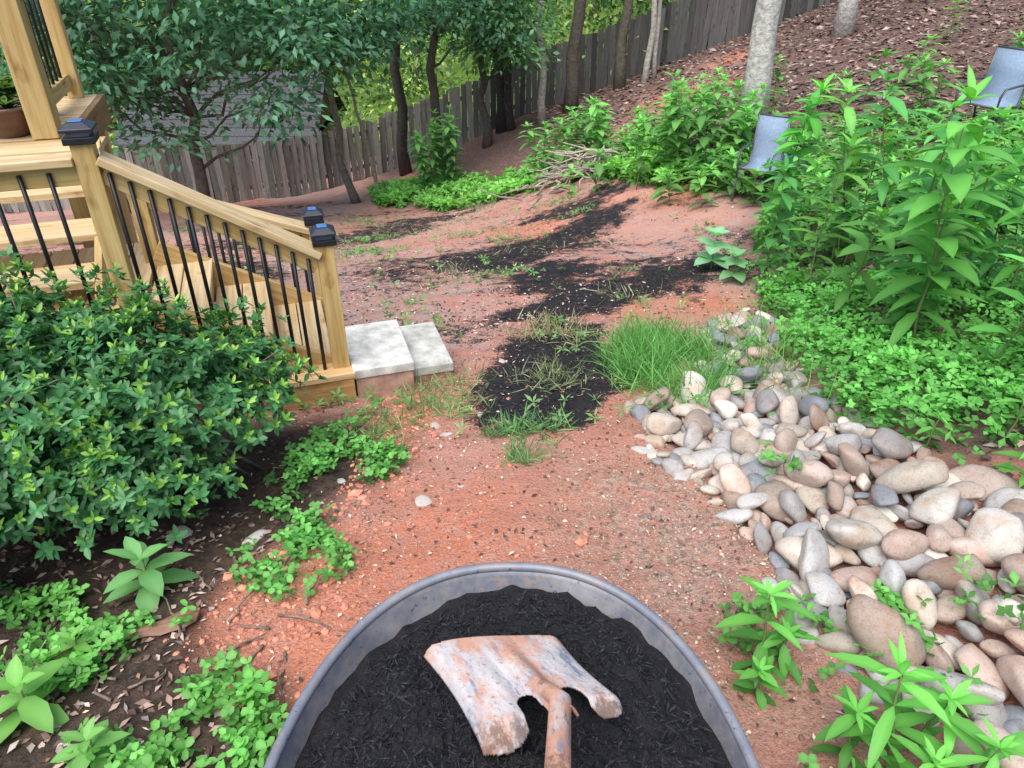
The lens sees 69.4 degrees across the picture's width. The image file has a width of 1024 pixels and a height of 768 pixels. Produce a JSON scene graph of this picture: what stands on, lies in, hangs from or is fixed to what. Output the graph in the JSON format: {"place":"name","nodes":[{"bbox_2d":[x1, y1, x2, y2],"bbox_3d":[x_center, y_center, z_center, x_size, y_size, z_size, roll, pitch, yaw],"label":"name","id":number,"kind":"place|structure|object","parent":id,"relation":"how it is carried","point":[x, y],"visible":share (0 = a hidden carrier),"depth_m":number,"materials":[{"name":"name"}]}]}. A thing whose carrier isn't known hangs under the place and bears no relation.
{"place":"outdoors","nodes":[
{"label":"outdoors","id":0,"kind":"place"},
{"bbox_2d":[0,0,1023,767],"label":"ground","id":1,"kind":"structure","parent":0,"point":[664,240],"depth_m":3.16,"materials":[{"name":"soil"}]},
{"bbox_2d":[0,655,68,742],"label":"broadleaf weed","id":2,"kind":"object","parent":1,"relation":"on","point":[19,682],"visible":0.98,"depth_m":1.99,"materials":[{"name":"green plant"}]},
{"bbox_2d":[44,623,101,666],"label":"broadleaf weed","id":3,"kind":"object","parent":1,"relation":"on","point":[80,644],"visible":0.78,"depth_m":2.18,"materials":[{"name":"green plant"}]},
{"bbox_2d":[50,716,130,767],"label":"broadleaf weed","id":4,"kind":"object","parent":1,"relation":"on","point":[88,738],"visible":0.91,"depth_m":1.83,"materials":[{"name":"green plant"}]},
{"bbox_2d":[35,609,199,665],"bbox_3d":[-1.195,0.775,2.254,0.474,0.089,0.078,-8,33,-13],"label":"wood scrap","id":5,"kind":"object","parent":1,"relation":"on","point":[160,627],"visible":0.45,"depth_m":2.25,"materials":[{"name":"brown wood"}]},
{"bbox_2d":[0,0,236,213],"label":"shade tree","id":6,"kind":"object","parent":1,"relation":"on","point":[87,35],"visible":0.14,"depth_m":12.85,"materials":[{"name":"green plant"}]},
{"bbox_2d":[0,578,288,767],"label":"clover groundcover","id":7,"kind":"object","parent":1,"relation":"on","point":[251,693],"visible":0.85,"depth_m":1.99,"materials":[{"name":"green plant"}]},
{"bbox_2d":[103,536,198,611],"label":"broadleaf weed","id":8,"kind":"object","parent":1,"relation":"on","point":[153,577],"visible":0.98,"depth_m":2.40,"materials":[{"name":"green plant"}]},
{"bbox_2d":[0,244,327,561],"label":"azalea shrub","id":9,"kind":"object","parent":1,"relation":"on","point":[76,451],"visible":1,"depth_m":2.58,"materials":[{"name":"green plant"}]},
{"bbox_2d":[0,517,348,732],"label":"fallen twigs","id":10,"kind":"object","parent":1,"relation":"on","point":[224,649],"visible":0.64,"depth_m":2.20,"materials":[{"name":"brown wood"}]},
{"bbox_2d":[0,0,356,412],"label":"wooden deck stairs","id":11,"kind":"structure","parent":1,"relation":"on","point":[63,149],"depth_m":3.78,"materials":[{"name":"brown wood"}]},
{"bbox_2d":[0,75,30,138],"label":"planter bowl","id":12,"kind":"object","parent":11,"relation":"on","point":[13,122],"visible":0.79,"depth_m":4.09,"materials":[{"name":"brown ceramic"}]},
{"bbox_2d":[0,499,356,767],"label":"path debris","id":13,"kind":"object","parent":1,"relation":"on","point":[144,703],"visible":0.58,"depth_m":2.30,"materials":[{"name":"brown plant"}]},
{"bbox_2d":[165,525,192,540],"bbox_3d":[-1.247,0.582,2.776,0.112,0.032,0.158,-17,36,-25],"label":"flat stone","id":14,"kind":"object","parent":1,"relation":"on","point":[183,527],"visible":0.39,"depth_m":2.80,"materials":[{"name":"grey stone"}]},
{"bbox_2d":[0,0,382,196],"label":"shade tree","id":15,"kind":"object","parent":1,"relation":"on","point":[109,85],"visible":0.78,"depth_m":11.61,"materials":[{"name":"green plant"}]},
{"bbox_2d":[114,71,346,185],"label":"neighbor shed","id":16,"kind":"structure","parent":1,"relation":"on","point":[238,134],"depth_m":20.08,"materials":[{"name":"grey wood"}]},
{"bbox_2d":[242,529,266,544],"bbox_3d":[-0.949,0.572,2.716,0.058,0.027,0.120,25,40,34],"label":"flat stone","id":17,"kind":"object","parent":1,"relation":"on","point":[256,534],"visible":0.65,"depth_m":2.72,"materials":[{"name":"grey stone"}]},
{"bbox_2d":[168,0,441,203],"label":"shade tree","id":18,"kind":"object","parent":1,"relation":"on","point":[354,198],"visible":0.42,"depth_m":13.58,"materials":[{"name":"green plant"}]},
{"bbox_2d":[225,398,411,600],"bbox_3d":[-0.719,0.374,2.975,0.606,0.326,1.466,0,32,0],"label":"clover groundcover","id":19,"kind":"object","parent":1,"relation":"on","point":[318,457],"visible":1,"depth_m":2.75,"materials":[{"name":"green plant"}]},
{"bbox_2d":[0,0,678,157],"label":"distant woodland","id":20,"kind":"object","parent":1,"relation":"on","point":[594,6],"visible":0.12,"depth_m":22.41,"materials":[{"name":"green plant"}]},
{"bbox_2d":[266,1,413,188],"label":"understory sapling","id":21,"kind":"object","parent":1,"relation":"on","point":[348,79],"visible":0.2,"depth_m":14.45,"materials":[{"name":"green plant"}]},
{"bbox_2d":[337,478,345,482],"bbox_3d":[-0.698,0.401,3.025,0.040,0.011,0.060,-22,38,-31],"label":"flat stone","id":22,"kind":"object","parent":1,"relation":"on","point":[340,480],"visible":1,"depth_m":3.03,"materials":[{"name":"grey stone"}]},
{"bbox_2d":[163,385,592,712],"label":"clay clods","id":23,"kind":"object","parent":1,"relation":"on","point":[315,612],"visible":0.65,"depth_m":2.46,"materials":[{"name":"orange soil"}]},
{"bbox_2d":[319,396,436,464],"bbox_3d":[-0.585,0.193,3.387,0.538,0.245,0.653,10,33,16],"label":"grass clump","id":24,"kind":"object","parent":1,"relation":"on","point":[372,431],"visible":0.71,"depth_m":3.40,"materials":[{"name":"green plant"}]},
{"bbox_2d":[345,319,453,396],"bbox_3d":[-0.651,-0.089,4.247,0.550,0.410,0.600,-10,33,-15],"label":"concrete block step","id":25,"kind":"object","parent":1,"relation":"on","point":[386,357],"visible":0.69,"depth_m":4.06,"materials":[{"name":"grey concrete"}]},
{"bbox_2d":[388,0,412,175],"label":"slender tree","id":26,"kind":"object","parent":1,"relation":"on","point":[404,164],"visible":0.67,"depth_m":17.39,"materials":[{"name":"brown plant"}]},
{"bbox_2d":[1,0,837,211],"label":"wooden privacy fence","id":27,"kind":"object","parent":1,"relation":"on","point":[738,15],"visible":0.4,"depth_m":18.20,"materials":[{"name":"grey wood"}]},
{"bbox_2d":[415,495,431,505],"bbox_3d":[-0.333,0.456,2.816,0.065,0.023,0.104,-12,34,-19],"label":"flat stone","id":28,"kind":"object","parent":1,"relation":"on","point":[422,500],"visible":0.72,"depth_m":2.82,"materials":[{"name":"grey stone"}]},
{"bbox_2d":[364,356,498,420],"bbox_3d":[-0.362,0.013,3.881,0.626,0.275,0.852,3,32,4],"label":"grass clump","id":29,"kind":"object","parent":1,"relation":"on","point":[442,405],"visible":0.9,"depth_m":3.79,"materials":[{"name":"green plant"}]},
{"bbox_2d":[430,422,440,428],"bbox_3d":[-0.359,0.202,3.492,0.056,0.019,0.071,0,32,0],"label":"flat stone","id":30,"kind":"object","parent":1,"relation":"on","point":[436,425],"visible":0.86,"depth_m":3.49,"materials":[{"name":"grey stone"}]},
{"bbox_2d":[440,432,452,435],"bbox_3d":[-0.299,0.232,3.388,0.062,0.011,0.039,-23,39,-32],"label":"flat stone","id":31,"kind":"object","parent":1,"relation":"on","point":[446,433],"visible":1,"depth_m":3.39,"materials":[{"name":"grey stone"}]},
{"bbox_2d":[354,0,548,171],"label":"understory tree","id":32,"kind":"object","parent":1,"relation":"on","point":[427,14],"visible":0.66,"depth_m":15.19,"materials":[{"name":"green plant"}]},
{"bbox_2d":[158,180,774,435],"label":"yard weeds","id":33,"kind":"object","parent":1,"relation":"on","point":[366,394],"visible":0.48,"depth_m":5.82,"materials":[{"name":"green plant"}]},
{"bbox_2d":[167,180,769,325],"bbox_3d":[-1.386,-1.842,9.508,7.372,2.664,9.135,0,32,0],"label":"grass clump","id":34,"kind":"object","parent":1,"relation":"on","point":[484,219],"visible":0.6,"depth_m":9.39,"materials":[{"name":"green plant"}]},
{"bbox_2d":[151,180,786,341],"bbox_3d":[-1.711,-1.812,9.592,8.656,2.735,9.877,0,32,0],"label":"yard debris","id":35,"kind":"object","parent":1,"relation":"on","point":[501,289],"visible":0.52,"depth_m":6.25,"materials":[{"name":"brown plant"}]},
{"bbox_2d":[493,0,506,133],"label":"slender tree","id":36,"kind":"object","parent":1,"relation":"on","point":[500,114],"visible":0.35,"depth_m":17.89,"materials":[{"name":"brown plant"}]},
{"bbox_2d":[435,0,577,148],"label":"understory tree","id":37,"kind":"object","parent":1,"relation":"on","point":[526,13],"visible":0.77,"depth_m":15.92,"materials":[{"name":"green plant"}]},
{"bbox_2d":[45,321,972,767],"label":"path debris","id":38,"kind":"object","parent":1,"relation":"on","point":[813,737],"visible":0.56,"depth_m":2.63,"materials":[{"name":"brown plant"}]},
{"bbox_2d":[502,8,515,131],"bbox_3d":[0.151,-9.649,16.164,3.285,8.123,4.066,-16,36,-24],"label":"slender tree","id":39,"kind":"object","parent":1,"relation":"on","point":[510,119],"visible":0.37,"depth_m":17.73,"materials":[{"name":"brown plant"}]},
{"bbox_2d":[263,562,760,767],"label":"wheelbarrow","id":40,"kind":"object","parent":1,"relation":"on","point":[376,692],"visible":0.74,"depth_m":1.15,"materials":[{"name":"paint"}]},
{"bbox_2d":[423,635,622,767],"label":"shovel","id":41,"kind":"object","parent":40,"relation":"on","point":[490,681],"visible":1,"depth_m":1.05,"materials":[{"name":"metal"}]},
{"bbox_2d":[471,402,579,446],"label":"grass clump","id":42,"kind":"object","parent":1,"relation":"on","point":[536,428],"visible":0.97,"depth_m":3.30,"materials":[{"name":"green plant"}]},
{"bbox_2d":[499,433,570,468],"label":"grass clump","id":43,"kind":"object","parent":1,"relation":"on","point":[511,456],"visible":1,"depth_m":3.05,"materials":[{"name":"green plant"}]},
{"bbox_2d":[533,0,546,127],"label":"understory tree","id":44,"kind":"object","parent":1,"relation":"on","point":[542,116],"visible":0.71,"depth_m":16.85,"materials":[{"name":"brown plant"}]},
{"bbox_2d":[488,350,594,394],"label":"grass clump","id":45,"kind":"object","parent":1,"relation":"on","point":[553,372],"visible":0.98,"depth_m":3.93,"materials":[{"name":"green plant"}]},
{"bbox_2d":[495,305,615,347],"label":"grass clump","id":46,"kind":"object","parent":1,"relation":"on","point":[545,320],"visible":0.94,"depth_m":4.85,"materials":[{"name":"green plant"}]},
{"bbox_2d":[477,138,670,203],"bbox_3d":[1.217,-3.423,11.934,3.525,1.095,2.168,7,33,11],"label":"brush pile","id":47,"kind":"object","parent":1,"relation":"on","point":[556,177],"visible":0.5,"depth_m":11.83,"materials":[{"name":"brown plant"}]},
{"bbox_2d":[562,0,585,113],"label":"slender tree","id":48,"kind":"object","parent":1,"relation":"on","point":[571,96],"visible":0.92,"depth_m":17.13,"materials":[{"name":"brown plant"}]},
{"bbox_2d":[444,210,725,431],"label":"spread mulch","id":49,"kind":"object","parent":1,"relation":"on","point":[526,347],"visible":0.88,"depth_m":5.62,"materials":[{"name":"black soil"}]},
{"bbox_2d":[365,110,825,211],"bbox_3d":[0.691,-3.949,13.481,3.312,3.191,10.420,-24,39,-33],"label":"clover groundcover","id":50,"kind":"object","parent":1,"relation":"on","point":[400,192],"visible":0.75,"depth_m":13.88,"materials":[{"name":"green plant"}]},
{"bbox_2d":[613,0,632,90],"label":"slender tree","id":51,"kind":"object","parent":1,"relation":"on","point":[619,82],"visible":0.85,"depth_m":17.36,"materials":[{"name":"brown plant"}]},
{"bbox_2d":[641,0,656,82],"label":"slender tree","id":52,"kind":"object","parent":1,"relation":"on","point":[646,71],"visible":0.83,"depth_m":17.12,"materials":[{"name":"grey plant"}]},
{"bbox_2d":[651,0,661,77],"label":"slender tree","id":53,"kind":"object","parent":1,"relation":"on","point":[654,63],"visible":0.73,"depth_m":17.28,"materials":[{"name":"grey plant"}]},
{"bbox_2d":[573,302,766,410],"bbox_3d":[0.854,-0.213,4.039,1.090,0.620,1.704,0,32,0],"label":"grass clump","id":54,"kind":"object","parent":1,"relation":"on","point":[650,354],"visible":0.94,"depth_m":3.91,"materials":[{"name":"green plant"}]},
{"bbox_2d":[694,226,731,270],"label":"squash seedling","id":55,"kind":"object","parent":1,"relation":"on","point":[707,255],"visible":0.93,"depth_m":6.30,"materials":[{"name":"green plant"}]},
{"bbox_2d":[407,0,1023,208],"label":"background weeds","id":56,"kind":"object","parent":1,"relation":"on","point":[669,127],"visible":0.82,"depth_m":10.09,"materials":[{"name":"green plant"}]},
{"bbox_2d":[719,246,748,282],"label":"squash seedling","id":57,"kind":"object","parent":1,"relation":"on","point":[739,275],"visible":1,"depth_m":5.88,"materials":[{"name":"green plant"}]},
{"bbox_2d":[735,0,781,124],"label":"hill tree","id":58,"kind":"object","parent":1,"relation":"on","point":[760,60],"visible":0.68,"depth_m":10.19,"materials":[{"name":"grey plant"}]},
{"bbox_2d":[731,113,791,202],"bbox_3d":[2.808,-2.527,8.339,0.415,0.895,0.527,20,37,29],"label":"patio chair","id":59,"kind":"object","parent":1,"relation":"on","point":[770,129],"visible":0.64,"depth_m":8.39,"materials":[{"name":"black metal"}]},
{"bbox_2d":[714,577,820,708],"bbox_3d":[0.658,0.652,1.907,0.242,0.336,0.278,18,36,27],"label":"lanceleaf weed","id":60,"kind":"object","parent":1,"relation":"on","point":[761,663],"visible":0.99,"depth_m":1.89,"materials":[{"name":"green plant"}]},
{"bbox_2d":[530,0,1023,192],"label":"leaf litter","id":61,"kind":"object","parent":1,"relation":"on","point":[870,63],"visible":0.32,"depth_m":14.10,"materials":[{"name":"brown plant"}]},
{"bbox_2d":[770,154,808,176],"bbox_3d":[3.300,-2.612,8.862,0.430,0.210,0.330,0,32,0],"label":"storage tote","id":62,"kind":"object","parent":1,"relation":"on","point":[805,161],"visible":0.03,"depth_m":8.74,"materials":[{"name":"blue plastic"}]},
{"bbox_2d":[622,307,1023,767],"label":"river rock bed","id":63,"kind":"object","parent":1,"relation":"on","point":[719,436],"visible":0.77,"depth_m":2.44,"materials":[{"name":"stone"}]},
{"bbox_2d":[687,275,866,403],"bbox_3d":[1.270,-0.286,3.874,0.726,0.771,1.679,0,32,0],"label":"grass clump","id":64,"kind":"object","parent":63,"relation":"on","point":[770,350],"visible":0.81,"depth_m":3.66,"materials":[{"name":"green plant"}]},
{"bbox_2d":[639,314,1023,684],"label":"weeds","id":65,"kind":"object","parent":63,"relation":"on","point":[986,584],"visible":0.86,"depth_m":2.04,"materials":[{"name":"green plant"}]},
{"bbox_2d":[830,0,858,37],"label":"hill tree","id":66,"kind":"object","parent":1,"relation":"on","point":[845,20],"visible":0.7,"depth_m":14.84,"materials":[{"name":"grey plant"}]},
{"bbox_2d":[671,99,1023,296],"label":"weeds","id":67,"kind":"object","parent":1,"relation":"on","point":[793,239],"visible":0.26,"depth_m":7.60,"materials":[{"name":"green plant"}]},
{"bbox_2d":[717,578,1000,767],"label":"clover groundcover","id":68,"kind":"object","parent":1,"relation":"on","point":[885,595],"visible":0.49,"depth_m":2.03,"materials":[{"name":"green plant"}]},
{"bbox_2d":[746,69,1023,378],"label":"tall weeds","id":69,"kind":"object","parent":1,"relation":"on","point":[857,244],"visible":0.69,"depth_m":4.78,"materials":[{"name":"green plant"}]},
{"bbox_2d":[750,233,1023,474],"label":"clover groundcover","id":70,"kind":"object","parent":1,"relation":"on","point":[889,361],"visible":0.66,"depth_m":3.58,"materials":[{"name":"green plant"}]},
{"bbox_2d":[753,179,1023,477],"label":"leaf litter","id":71,"kind":"object","parent":1,"relation":"on","point":[984,449],"visible":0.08,"depth_m":3.41,"materials":[{"name":"brown plant"}]},
{"bbox_2d":[806,632,1023,767],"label":"lanceleaf weed","id":72,"kind":"object","parent":1,"relation":"on","point":[868,728],"visible":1,"depth_m":1.60,"materials":[{"name":"green plant"}]},
{"bbox_2d":[925,0,936,3],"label":"slender tree","id":73,"kind":"object","parent":1,"relation":"on","point":[930,2],"depth_m":15.63,"materials":[{"name":"grey plant"}]},
{"bbox_2d":[868,65,1023,346],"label":"tall wildflower plant","id":74,"kind":"object","parent":1,"relation":"on","point":[956,179],"visible":0.97,"depth_m":3.52,"materials":[{"name":"green plant"}]},
{"bbox_2d":[913,349,1023,488],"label":"lanceleaf weed","id":75,"kind":"object","parent":1,"relation":"on","point":[1020,412],"visible":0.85,"depth_m":2.79,"materials":[{"name":"green plant"}]},
{"bbox_2d":[945,45,1023,132],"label":"patio chair","id":76,"kind":"object","parent":1,"relation":"on","point":[1006,71],"visible":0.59,"depth_m":8.45,"materials":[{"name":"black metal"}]},
{"bbox_2d":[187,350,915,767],"bbox_3d":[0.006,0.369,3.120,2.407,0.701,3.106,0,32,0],"label":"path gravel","id":77,"kind":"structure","parent":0,"point":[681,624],"depth_m":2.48,"materials":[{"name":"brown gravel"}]}
]}

